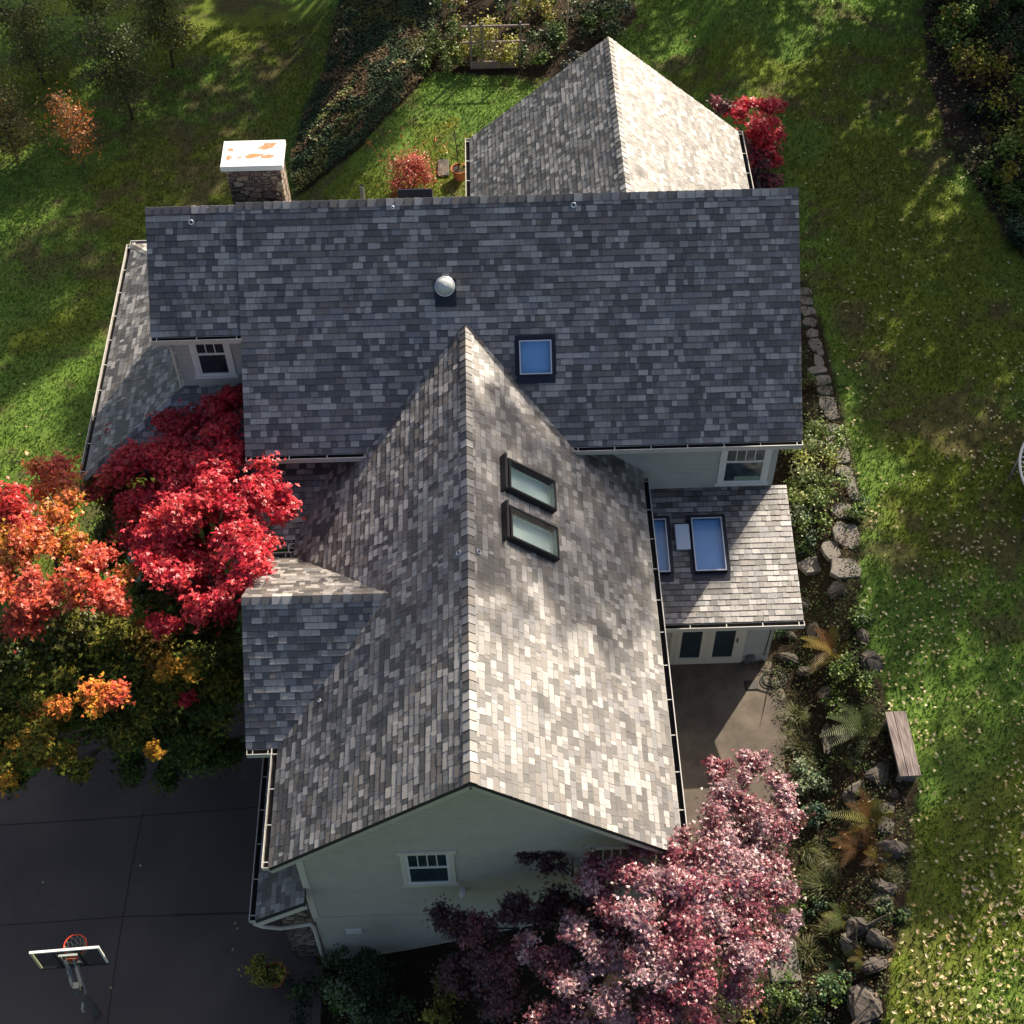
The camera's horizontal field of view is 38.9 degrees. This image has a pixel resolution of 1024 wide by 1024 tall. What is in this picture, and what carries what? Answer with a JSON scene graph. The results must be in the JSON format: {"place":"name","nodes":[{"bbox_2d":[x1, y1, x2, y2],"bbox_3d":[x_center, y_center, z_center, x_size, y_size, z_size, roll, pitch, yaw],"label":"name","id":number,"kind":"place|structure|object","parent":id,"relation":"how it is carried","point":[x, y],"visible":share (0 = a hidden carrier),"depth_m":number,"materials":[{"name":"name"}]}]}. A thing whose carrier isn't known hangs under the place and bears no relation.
{"place":"outdoors","nodes":[
{"label":"outdoors","id":0,"kind":"place"},
{"bbox_2d":[0,702,315,1023],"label":"driveway","id":1,"kind":"structure","parent":0,"point":[158,926],"depth_m":34.13,"materials":[{"name":"asphalt"}]},
{"bbox_2d":[238,949,289,990],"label":"potted shrub","id":2,"kind":"object","parent":1,"relation":"on","point":[272,974],"visible":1,"depth_m":32.33,"materials":[{"name":"green plant"}]},
{"bbox_2d":[0,0,1023,1023],"bbox_3d":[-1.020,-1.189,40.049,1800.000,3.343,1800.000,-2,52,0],"label":"ground","id":3,"kind":"structure","parent":0,"point":[945,420],"depth_m":42.59,"materials":[{"name":"plant"}]},
{"bbox_2d":[0,66,56,168],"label":"tree","id":4,"kind":"object","parent":3,"relation":"on","point":[11,105],"visible":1,"depth_m":49.95,"materials":[{"name":"green plant"}]},
{"bbox_2d":[0,0,84,87],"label":"tree","id":5,"kind":"object","parent":3,"relation":"on","point":[20,18],"visible":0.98,"depth_m":52.37,"materials":[{"name":"green plant"}]},
{"bbox_2d":[29,934,108,1015],"bbox_3d":[-9.076,10.125,31.003,1.069,3.938,1.032,33,59,24],"label":"basketball hoop","id":6,"kind":"object","parent":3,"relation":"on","point":[79,988],"visible":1,"depth_m":30.00,"materials":[{"name":"metal"}]},
{"bbox_2d":[0,447,140,708],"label":"maple tree","id":7,"kind":"object","parent":3,"relation":"on","point":[70,610],"visible":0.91,"depth_m":31.90,"materials":[{"name":"orange plant"}]},
{"bbox_2d":[35,82,113,168],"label":"tree","id":8,"kind":"object","parent":3,"relation":"on","point":[65,113],"visible":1,"depth_m":49.20,"materials":[{"name":"orange plant"}]},
{"bbox_2d":[50,0,130,29],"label":"tree","id":9,"kind":"object","parent":3,"relation":"on","point":[85,4],"visible":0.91,"depth_m":55.27,"materials":[{"name":"green plant"}]},
{"bbox_2d":[62,3,172,123],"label":"tree","id":10,"kind":"object","parent":3,"relation":"on","point":[118,81],"visible":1,"depth_m":50.44,"materials":[{"name":"green plant"}]},
{"bbox_2d":[0,518,246,800],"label":"maple tree","id":11,"kind":"object","parent":3,"relation":"on","point":[108,674],"visible":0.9,"depth_m":32.25,"materials":[{"name":"green plant"}]},
{"bbox_2d":[125,0,205,67],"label":"tree","id":12,"kind":"object","parent":3,"relation":"on","point":[160,27],"visible":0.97,"depth_m":52.54,"materials":[{"name":"green plant"}]},
{"bbox_2d":[78,382,306,710],"bbox_3d":[-7.159,1.335,35.130,5.008,8.046,7.687,-26,56,-18],"label":"maple tree","id":13,"kind":"object","parent":3,"relation":"on","point":[184,497],"visible":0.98,"depth_m":31.95,"materials":[{"name":"red plant"}]},
{"bbox_2d":[280,969,343,1023],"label":"shrub","id":14,"kind":"object","parent":3,"relation":"on","point":[301,987],"visible":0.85,"depth_m":32.15,"materials":[{"name":"green plant"}]},
{"bbox_2d":[312,965,323,1023],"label":"bed kerb","id":15,"kind":"structure","parent":3,"relation":"on","point":[316,1012],"depth_m":32.48,"materials":[{"name":"concrete"}]},
{"bbox_2d":[314,943,369,981],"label":"shrub","id":16,"kind":"object","parent":3,"relation":"on","point":[335,959],"visible":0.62,"depth_m":32.39,"materials":[{"name":"green plant"}]},
{"bbox_2d":[312,967,382,1023],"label":"shrub","id":17,"kind":"object","parent":3,"relation":"on","point":[340,992],"visible":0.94,"depth_m":31.38,"materials":[{"name":"green plant"}]},
{"bbox_2d":[288,0,443,192],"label":"ivy bank","id":18,"kind":"structure","parent":3,"relation":"on","point":[303,133],"depth_m":50.77,"materials":[{"name":"green plant"}]},
{"bbox_2d":[340,946,405,1020],"bbox_3d":[-3.083,10.083,31.448,1.525,2.760,1.642,-2,52,0],"label":"conifer shrub","id":19,"kind":"object","parent":3,"relation":"on","point":[366,961],"visible":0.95,"depth_m":31.15,"materials":[{"name":"green plant"}]},
{"bbox_2d":[374,982,425,1023],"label":"shrub","id":20,"kind":"object","parent":3,"relation":"on","point":[399,999],"visible":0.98,"depth_m":31.59,"materials":[{"name":"green plant"}]},
{"bbox_2d":[367,127,453,197],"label":"burning bush","id":21,"kind":"object","parent":3,"relation":"on","point":[414,165],"visible":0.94,"depth_m":45.66,"materials":[{"name":"red plant"}]},
{"bbox_2d":[415,968,462,1023],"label":"shrub","id":22,"kind":"object","parent":3,"relation":"on","point":[431,1016],"visible":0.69,"depth_m":31.02,"materials":[{"name":"green plant"}]},
{"bbox_2d":[413,35,464,74],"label":"shrub","id":23,"kind":"object","parent":3,"relation":"on","point":[442,49],"visible":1,"depth_m":49.93,"materials":[{"name":"green plant"}]},
{"bbox_2d":[79,37,804,963],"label":"house","id":24,"kind":"structure","parent":3,"relation":"on","point":[523,417],"depth_m":32.57,"materials":[{"name":"tile"}]},
{"bbox_2d":[188,344,238,378],"bbox_3d":[-6.973,-3.630,33.605,1.040,1.480,0.064,-2,52,0],"label":"window","id":25,"kind":"structure","parent":24,"relation":"in","point":[210,361],"depth_m":33.78,"materials":[{"name":"white paint"}]},
{"bbox_2d":[396,850,458,887],"bbox_3d":[-1.701,7.254,29.418,1.190,1.610,0.063,-2,52,0],"label":"window","id":26,"kind":"structure","parent":24,"relation":"in","point":[427,868],"depth_m":29.40,"materials":[{"name":"white paint"}]},
{"bbox_2d":[584,844,636,879],"bbox_3d":[2.012,7.147,29.446,1.120,1.610,0.063,-2,52,0],"label":"window","id":27,"kind":"structure","parent":24,"relation":"in","point":[600,849],"depth_m":29.02,"materials":[{"name":"white paint"}]},
{"bbox_2d":[673,631,707,663],"bbox_3d":[4.273,3.054,34.459,0.722,2.040,0.038,-2,52,0],"label":"door","id":28,"kind":"structure","parent":24,"relation":"in","point":[690,647],"depth_m":34.72,"materials":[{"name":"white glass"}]},
{"bbox_2d":[706,630,741,662],"bbox_3d":[5.063,3.047,34.453,0.724,2.040,0.078,-2,52,0],"label":"door","id":29,"kind":"structure","parent":24,"relation":"in","point":[723,646],"depth_m":34.73,"materials":[{"name":"white glass"}]},
{"bbox_2d":[714,450,772,486],"bbox_3d":[5.485,-1.149,34.102,1.290,1.610,0.063,-2,52,0],"label":"window","id":30,"kind":"structure","parent":24,"relation":"in","point":[746,467],"depth_m":34.27,"materials":[{"name":"white paint"}]},
{"bbox_2d":[422,10,476,58],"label":"shrub","id":31,"kind":"object","parent":3,"relation":"on","point":[464,35],"visible":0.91,"depth_m":50.35,"materials":[{"name":"green plant"}]},
{"bbox_2d":[436,110,473,181],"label":"potted tree","id":32,"kind":"object","parent":3,"relation":"on","point":[458,170],"visible":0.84,"depth_m":46.08,"materials":[{"name":"green plant"}]},
{"bbox_2d":[444,39,480,67],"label":"shrub","id":33,"kind":"object","parent":3,"relation":"on","point":[460,59],"visible":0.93,"depth_m":50.06,"materials":[{"name":"green plant"}]},
{"bbox_2d":[461,21,528,68],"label":"trellis","id":34,"kind":"object","parent":3,"relation":"on","point":[483,65],"visible":1,"depth_m":49.69,"materials":[{"name":"brown wood"}]},
{"bbox_2d":[466,6,524,67],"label":"shrub","id":35,"kind":"object","parent":3,"relation":"on","point":[507,45],"visible":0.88,"depth_m":49.85,"materials":[{"name":"yellow plant"}]},
{"bbox_2d":[507,0,558,29],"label":"shrub","id":36,"kind":"object","parent":3,"relation":"on","point":[529,4],"visible":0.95,"depth_m":51.52,"materials":[{"name":"yellow plant"}]},
{"bbox_2d":[509,25,565,68],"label":"shrub","id":37,"kind":"object","parent":3,"relation":"on","point":[539,57],"visible":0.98,"depth_m":49.93,"materials":[{"name":"green plant"}]},
{"bbox_2d":[542,13,567,55],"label":"shrub","id":38,"kind":"object","parent":3,"relation":"on","point":[558,29],"visible":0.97,"depth_m":50.19,"materials":[{"name":"green plant"}]},
{"bbox_2d":[559,0,606,27],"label":"shrub","id":39,"kind":"object","parent":3,"relation":"on","point":[593,3],"visible":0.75,"depth_m":51.62,"materials":[{"name":"green plant"}]},
{"bbox_2d":[570,1,629,43],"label":"shrub","id":40,"kind":"object","parent":3,"relation":"on","point":[611,24],"visible":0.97,"depth_m":50.72,"materials":[{"name":"green plant"}]},
{"bbox_2d":[580,0,638,21],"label":"shrub","id":41,"kind":"object","parent":3,"relation":"on","point":[625,5],"visible":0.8,"depth_m":51.78,"materials":[{"name":"green plant"}]},
{"bbox_2d":[421,745,815,1023],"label":"japanese maple","id":42,"kind":"object","parent":3,"relation":"on","point":[651,949],"visible":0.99,"depth_m":27.70,"materials":[{"name":"pink plant"}]},
{"bbox_2d":[707,93,788,188],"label":"japanese maple","id":43,"kind":"object","parent":3,"relation":"on","point":[761,151],"visible":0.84,"depth_m":44.57,"materials":[{"name":"red plant"}]},
{"bbox_2d":[765,939,801,983],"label":"stepping slab","id":44,"kind":"structure","parent":3,"relation":"on","point":[793,976],"depth_m":30.56,"materials":[{"name":"stone"}]},
{"bbox_2d":[761,969,815,1014],"bbox_3d":[5.628,10.083,30.042,1.073,0.670,0.881,-29,57,-20],"label":"shrub","id":45,"kind":"object","parent":3,"relation":"on","point":[794,1001],"visible":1,"depth_m":29.97,"materials":[{"name":"green plant"}]},
{"bbox_2d":[771,695,813,730],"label":"ornamental grass","id":46,"kind":"object","parent":3,"relation":"on","point":[796,714],"depth_m":34.24,"materials":[{"name":"green plant"}]},
{"bbox_2d":[775,728,816,761],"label":"ornamental grass","id":47,"kind":"object","parent":3,"relation":"on","point":[797,742],"depth_m":33.75,"materials":[{"name":"green plant"}]},
{"bbox_2d":[682,279,919,1023],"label":"ground cover","id":48,"kind":"object","parent":3,"relation":"on","point":[827,819],"visible":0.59,"depth_m":32.88,"materials":[{"name":"green plant"}]},
{"bbox_2d":[781,475,827,523],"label":"shrub","id":49,"kind":"object","parent":3,"relation":"on","point":[794,499],"visible":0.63,"depth_m":37.04,"materials":[{"name":"green plant"}]},
{"bbox_2d":[785,413,827,458],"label":"shrub","id":50,"kind":"object","parent":3,"relation":"on","point":[805,433],"visible":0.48,"depth_m":38.27,"materials":[{"name":"green plant"}]},
{"bbox_2d":[794,529,818,559],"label":"shrub","id":51,"kind":"object","parent":3,"relation":"on","point":[804,550],"visible":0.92,"depth_m":36.52,"materials":[{"name":"green plant"}]},
{"bbox_2d":[784,755,831,801],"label":"shrub","id":52,"kind":"object","parent":3,"relation":"on","point":[812,779],"visible":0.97,"depth_m":32.95,"materials":[{"name":"green plant"}]},
{"bbox_2d":[791,932,824,975],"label":"ornamental grass","id":53,"kind":"object","parent":3,"relation":"on","point":[813,952],"depth_m":30.70,"materials":[{"name":"green plant"}]},
{"bbox_2d":[797,556,821,575],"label":"rock","id":54,"kind":"object","parent":3,"relation":"on","point":[806,567],"visible":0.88,"depth_m":36.26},
{"bbox_2d":[793,990,828,1023],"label":"shrub","id":55,"kind":"object","parent":3,"relation":"on","point":[809,998],"visible":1,"depth_m":29.88,"materials":[{"name":"green plant"}]},
{"bbox_2d":[798,837,827,871],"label":"ornamental grass","id":56,"kind":"object","parent":3,"relation":"on","point":[809,857],"depth_m":32.08,"materials":[{"name":"green plant"}]},
{"bbox_2d":[792,503,835,545],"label":"shrub","id":57,"kind":"object","parent":3,"relation":"on","point":[805,517],"visible":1,"depth_m":36.59,"materials":[{"name":"green plant"}]},
{"bbox_2d":[797,888,832,916],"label":"shrub","id":58,"kind":"object","parent":3,"relation":"on","point":[820,904],"visible":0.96,"depth_m":31.22,"materials":[{"name":"green plant"}]},
{"bbox_2d":[800,800,831,829],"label":"shrub","id":59,"kind":"object","parent":3,"relation":"on","point":[819,809],"visible":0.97,"depth_m":32.41,"materials":[{"name":"green plant"}]},
{"bbox_2d":[781,431,851,498],"bbox_3d":[7.830,-1.320,37.594,1.924,1.278,2.182,-2,52,0],"label":"shrub","id":60,"kind":"object","parent":3,"relation":"on","point":[810,469],"visible":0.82,"depth_m":37.33,"materials":[{"name":"green plant"}]},
{"bbox_2d":[797,860,844,907],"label":"ornamental grass","id":61,"kind":"object","parent":3,"relation":"on","point":[823,886],"depth_m":31.39,"materials":[{"name":"green plant"}]},
{"bbox_2d":[802,910,840,947],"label":"ornamental grass","id":62,"kind":"object","parent":3,"relation":"on","point":[824,926],"depth_m":30.77,"materials":[{"name":"green plant"}]},
{"bbox_2d":[799,850,849,887],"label":"ornamental grass","id":63,"kind":"object","parent":3,"relation":"on","point":[831,865],"depth_m":31.52,"materials":[{"name":"green plant"}]},
{"bbox_2d":[795,463,857,513],"bbox_3d":[8.111,-0.655,37.058,1.613,0.923,1.549,-2,52,0],"label":"shrub","id":64,"kind":"object","parent":3,"relation":"on","point":[819,495],"visible":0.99,"depth_m":36.86,"materials":[{"name":"green plant"}]},
{"bbox_2d":[800,625,852,678],"bbox_3d":[7.705,3.263,34.638,1.633,0.641,1.568,13,53,11],"label":"fern","id":65,"kind":"object","parent":3,"relation":"on","point":[830,641],"visible":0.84,"depth_m":34.65,"materials":[{"name":"brown plant"}]},
{"bbox_2d":[806,417,854,456],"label":"shrub","id":66,"kind":"object","parent":3,"relation":"on","point":[837,438],"visible":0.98,"depth_m":37.88,"materials":[{"name":"green plant"}]},
{"bbox_2d":[820,541,840,561],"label":"rock","id":67,"kind":"object","parent":3,"relation":"on","point":[828,553],"visible":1,"depth_m":36.17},
{"bbox_2d":[809,967,856,1007],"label":"shrub","id":68,"kind":"object","parent":3,"relation":"on","point":[836,992],"visible":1,"depth_m":29.84,"materials":[{"name":"green plant"}]},
{"bbox_2d":[817,684,848,719],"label":"shrub","id":69,"kind":"object","parent":3,"relation":"on","point":[829,702],"visible":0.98,"depth_m":33.81,"materials":[{"name":"green plant"}]},
{"bbox_2d":[831,521,858,549],"bbox_3d":[8.396,0.609,36.408,0.669,0.159,0.853,-1,56,-2],"label":"rock","id":70,"kind":"object","parent":3,"relation":"on","point":[837,528],"visible":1,"depth_m":36.36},
{"bbox_2d":[830,558,860,580],"bbox_3d":[8.230,1.418,35.797,0.782,0.154,0.601,-1,52,-1],"label":"rock","id":71,"kind":"object","parent":3,"relation":"on","point":[836,566],"visible":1,"depth_m":35.72,"materials":[{"name":"stone"}]},
{"bbox_2d":[820,647,877,697],"bbox_3d":[7.930,3.736,33.897,1.377,0.701,1.190,14,54,11],"label":"shrub","id":72,"kind":"object","parent":3,"relation":"on","point":[844,665],"visible":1,"depth_m":33.81,"materials":[{"name":"green plant"}]},
{"bbox_2d":[840,920,862,960],"bbox_3d":[7.136,8.978,30.204,0.491,0.668,0.711,-21,55,-15],"label":"boulder","id":73,"kind":"object","parent":3,"relation":"on","point":[848,944],"visible":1,"depth_m":30.22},
{"bbox_2d":[819,702,887,762],"bbox_3d":[7.934,4.910,33.086,1.519,0.575,1.522,22,55,17],"label":"fern","id":74,"kind":"object","parent":3,"relation":"on","point":[866,711],"visible":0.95,"depth_m":33.10,"materials":[{"name":"green plant"}]},
{"bbox_2d":[829,823,877,866],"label":"fern","id":75,"kind":"object","parent":3,"relation":"on","point":[860,839],"visible":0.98,"depth_m":31.41,"materials":[{"name":"brown plant"}]},
{"bbox_2d":[841,497,868,522],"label":"shrub","id":76,"kind":"object","parent":3,"relation":"on","point":[853,511],"visible":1,"depth_m":36.57,"materials":[{"name":"green plant"}]},
{"bbox_2d":[826,787,894,851],"bbox_3d":[7.792,6.694,31.694,1.481,0.631,1.490,-15,53,-11],"label":"fern","id":77,"kind":"object","parent":3,"relation":"on","point":[868,813],"visible":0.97,"depth_m":31.66,"materials":[{"name":"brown plant"}]},
{"bbox_2d":[844,604,876,635],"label":"shrub","id":78,"kind":"object","parent":3,"relation":"on","point":[862,618],"visible":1,"depth_m":34.63,"materials":[{"name":"green plant"}]},
{"bbox_2d":[847,982,882,1023],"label":"boulder","id":79,"kind":"object","parent":3,"relation":"on","point":[864,1004],"visible":0.98,"depth_m":29.27,"materials":[{"name":"stone"}]},
{"bbox_2d":[844,913,888,939],"bbox_3d":[7.383,8.610,30.255,0.839,0.821,0.514,-1,52,0],"label":"boulder","id":80,"kind":"object","parent":3,"relation":"on","point":[850,926],"visible":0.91,"depth_m":30.26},
{"bbox_2d":[852,758,888,786],"bbox_3d":[8.161,5.754,32.486,0.692,0.356,1.048,-21,55,-15],"label":"boulder","id":81,"kind":"object","parent":3,"relation":"on","point":[873,772],"visible":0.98,"depth_m":32.27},
{"bbox_2d":[860,649,883,673],"bbox_3d":[8.440,3.582,34.060,0.564,0.437,0.731,-32,58,-22],"label":"boulder","id":82,"kind":"object","parent":3,"relation":"on","point":[872,659],"visible":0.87,"depth_m":33.98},
{"bbox_2d":[859,956,889,974],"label":"boulder","id":83,"kind":"object","parent":3,"relation":"on","point":[871,965],"visible":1,"depth_m":29.64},
{"bbox_2d":[865,928,893,950],"bbox_3d":[7.631,8.899,30.021,0.614,0.387,0.312,30,58,22],"label":"boulder","id":84,"kind":"object","parent":3,"relation":"on","point":[873,936],"visible":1,"depth_m":29.94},
{"bbox_2d":[870,877,900,895],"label":"boulder","id":85,"kind":"object","parent":3,"relation":"on","point":[887,887],"visible":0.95,"depth_m":30.57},
{"bbox_2d":[875,839,908,859],"bbox_3d":[8.172,7.301,31.184,0.748,0.560,0.411,5,52,4],"label":"boulder","id":86,"kind":"object","parent":3,"relation":"on","point":[896,848],"visible":0.91,"depth_m":31.02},
{"bbox_2d":[877,863,910,890],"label":"ornamental grass","id":87,"kind":"object","parent":3,"relation":"on","point":[892,879],"depth_m":30.74,"materials":[{"name":"green plant"}]},
{"bbox_2d":[873,892,915,925],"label":"shrub","id":88,"kind":"object","parent":3,"relation":"on","point":[904,914],"visible":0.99,"depth_m":30.16,"materials":[{"name":"green plant"}]},
{"bbox_2d":[883,711,920,781],"bbox_3d":[8.713,5.308,32.466,0.470,0.520,1.628,-2,52,-1],"label":"bench","id":89,"kind":"object","parent":3,"relation":"on","point":[897,724],"visible":1,"depth_m":32.22,"materials":[{"name":"brown wood"}]},
{"bbox_2d":[783,0,1023,878],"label":"leaf litter","id":90,"kind":"object","parent":3,"relation":"on","point":[977,693],"visible":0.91,"depth_m":35.37,"materials":[{"name":"plant"}]},
{"bbox_2d":[919,0,984,57],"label":"hedge shrub","id":91,"kind":"object","parent":3,"relation":"on","point":[953,35],"visible":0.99,"depth_m":48.48,"materials":[{"name":"green plant"}]},
{"bbox_2d":[948,37,995,74],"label":"hedge shrub","id":92,"kind":"object","parent":3,"relation":"on","point":[983,47],"visible":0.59,"depth_m":47.96,"materials":[{"name":"green plant"}]},
{"bbox_2d":[923,0,1023,226],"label":"leaf mulch","id":93,"kind":"object","parent":3,"relation":"on","point":[970,85],"visible":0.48,"depth_m":47.50,"materials":[{"name":"plant"}]},
{"bbox_2d":[925,0,1023,254],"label":"undergrowth","id":94,"kind":"object","parent":3,"relation":"on","point":[987,133],"visible":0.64,"depth_m":45.62,"materials":[{"name":"green plant"}]},
{"bbox_2d":[942,35,1018,92],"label":"hedge shrub","id":95,"kind":"object","parent":3,"relation":"on","point":[976,68],"visible":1,"depth_m":47.17,"materials":[{"name":"green plant"}]},
{"bbox_2d":[957,89,1016,128],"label":"hedge shrub","id":96,"kind":"object","parent":3,"relation":"on","point":[972,108],"visible":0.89,"depth_m":46.31,"materials":[{"name":"green plant"}]},
{"bbox_2d":[955,0,1023,30],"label":"hedge shrub","id":97,"kind":"object","parent":3,"relation":"on","point":[979,4],"visible":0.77,"depth_m":49.12,"materials":[{"name":"green plant"}]},
{"bbox_2d":[978,155,1018,188],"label":"hedge shrub","id":98,"kind":"object","parent":3,"relation":"on","point":[1005,173],"visible":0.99,"depth_m":44.35,"materials":[{"name":"green plant"}]},
{"bbox_2d":[977,61,1023,132],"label":"hedge shrub","id":99,"kind":"object","parent":3,"relation":"on","point":[1019,87],"visible":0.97,"depth_m":45.93,"materials":[{"name":"green plant"}]},
{"bbox_2d":[986,12,1023,67],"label":"hedge shrub","id":100,"kind":"object","parent":3,"relation":"on","point":[1007,36],"visible":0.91,"depth_m":48.02,"materials":[{"name":"green plant"}]},
{"bbox_2d":[987,118,1023,169],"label":"hedge shrub","id":101,"kind":"object","parent":3,"relation":"on","point":[1011,143],"visible":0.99,"depth_m":44.67,"materials":[{"name":"green plant"}]},
{"bbox_2d":[992,171,1023,213],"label":"hedge shrub","id":102,"kind":"object","parent":3,"relation":"on","point":[1011,195],"visible":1,"depth_m":43.61,"materials":[{"name":"green plant"}]},
{"bbox_2d":[1002,214,1023,253],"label":"hedge shrub","id":103,"kind":"object","parent":3,"relation":"on","point":[1017,239],"visible":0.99,"depth_m":42.70,"materials":[{"name":"green plant"}]},
{"bbox_2d":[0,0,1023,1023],"bbox_3d":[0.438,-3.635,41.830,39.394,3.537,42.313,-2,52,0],"label":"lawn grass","id":104,"kind":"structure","parent":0,"point":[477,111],"depth_m":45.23,"materials":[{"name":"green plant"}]},
{"bbox_2d":[652,661,789,904],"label":"patio","id":105,"kind":"structure","parent":0,"point":[721,712],"depth_m":34.27,"materials":[{"name":"concrete"}]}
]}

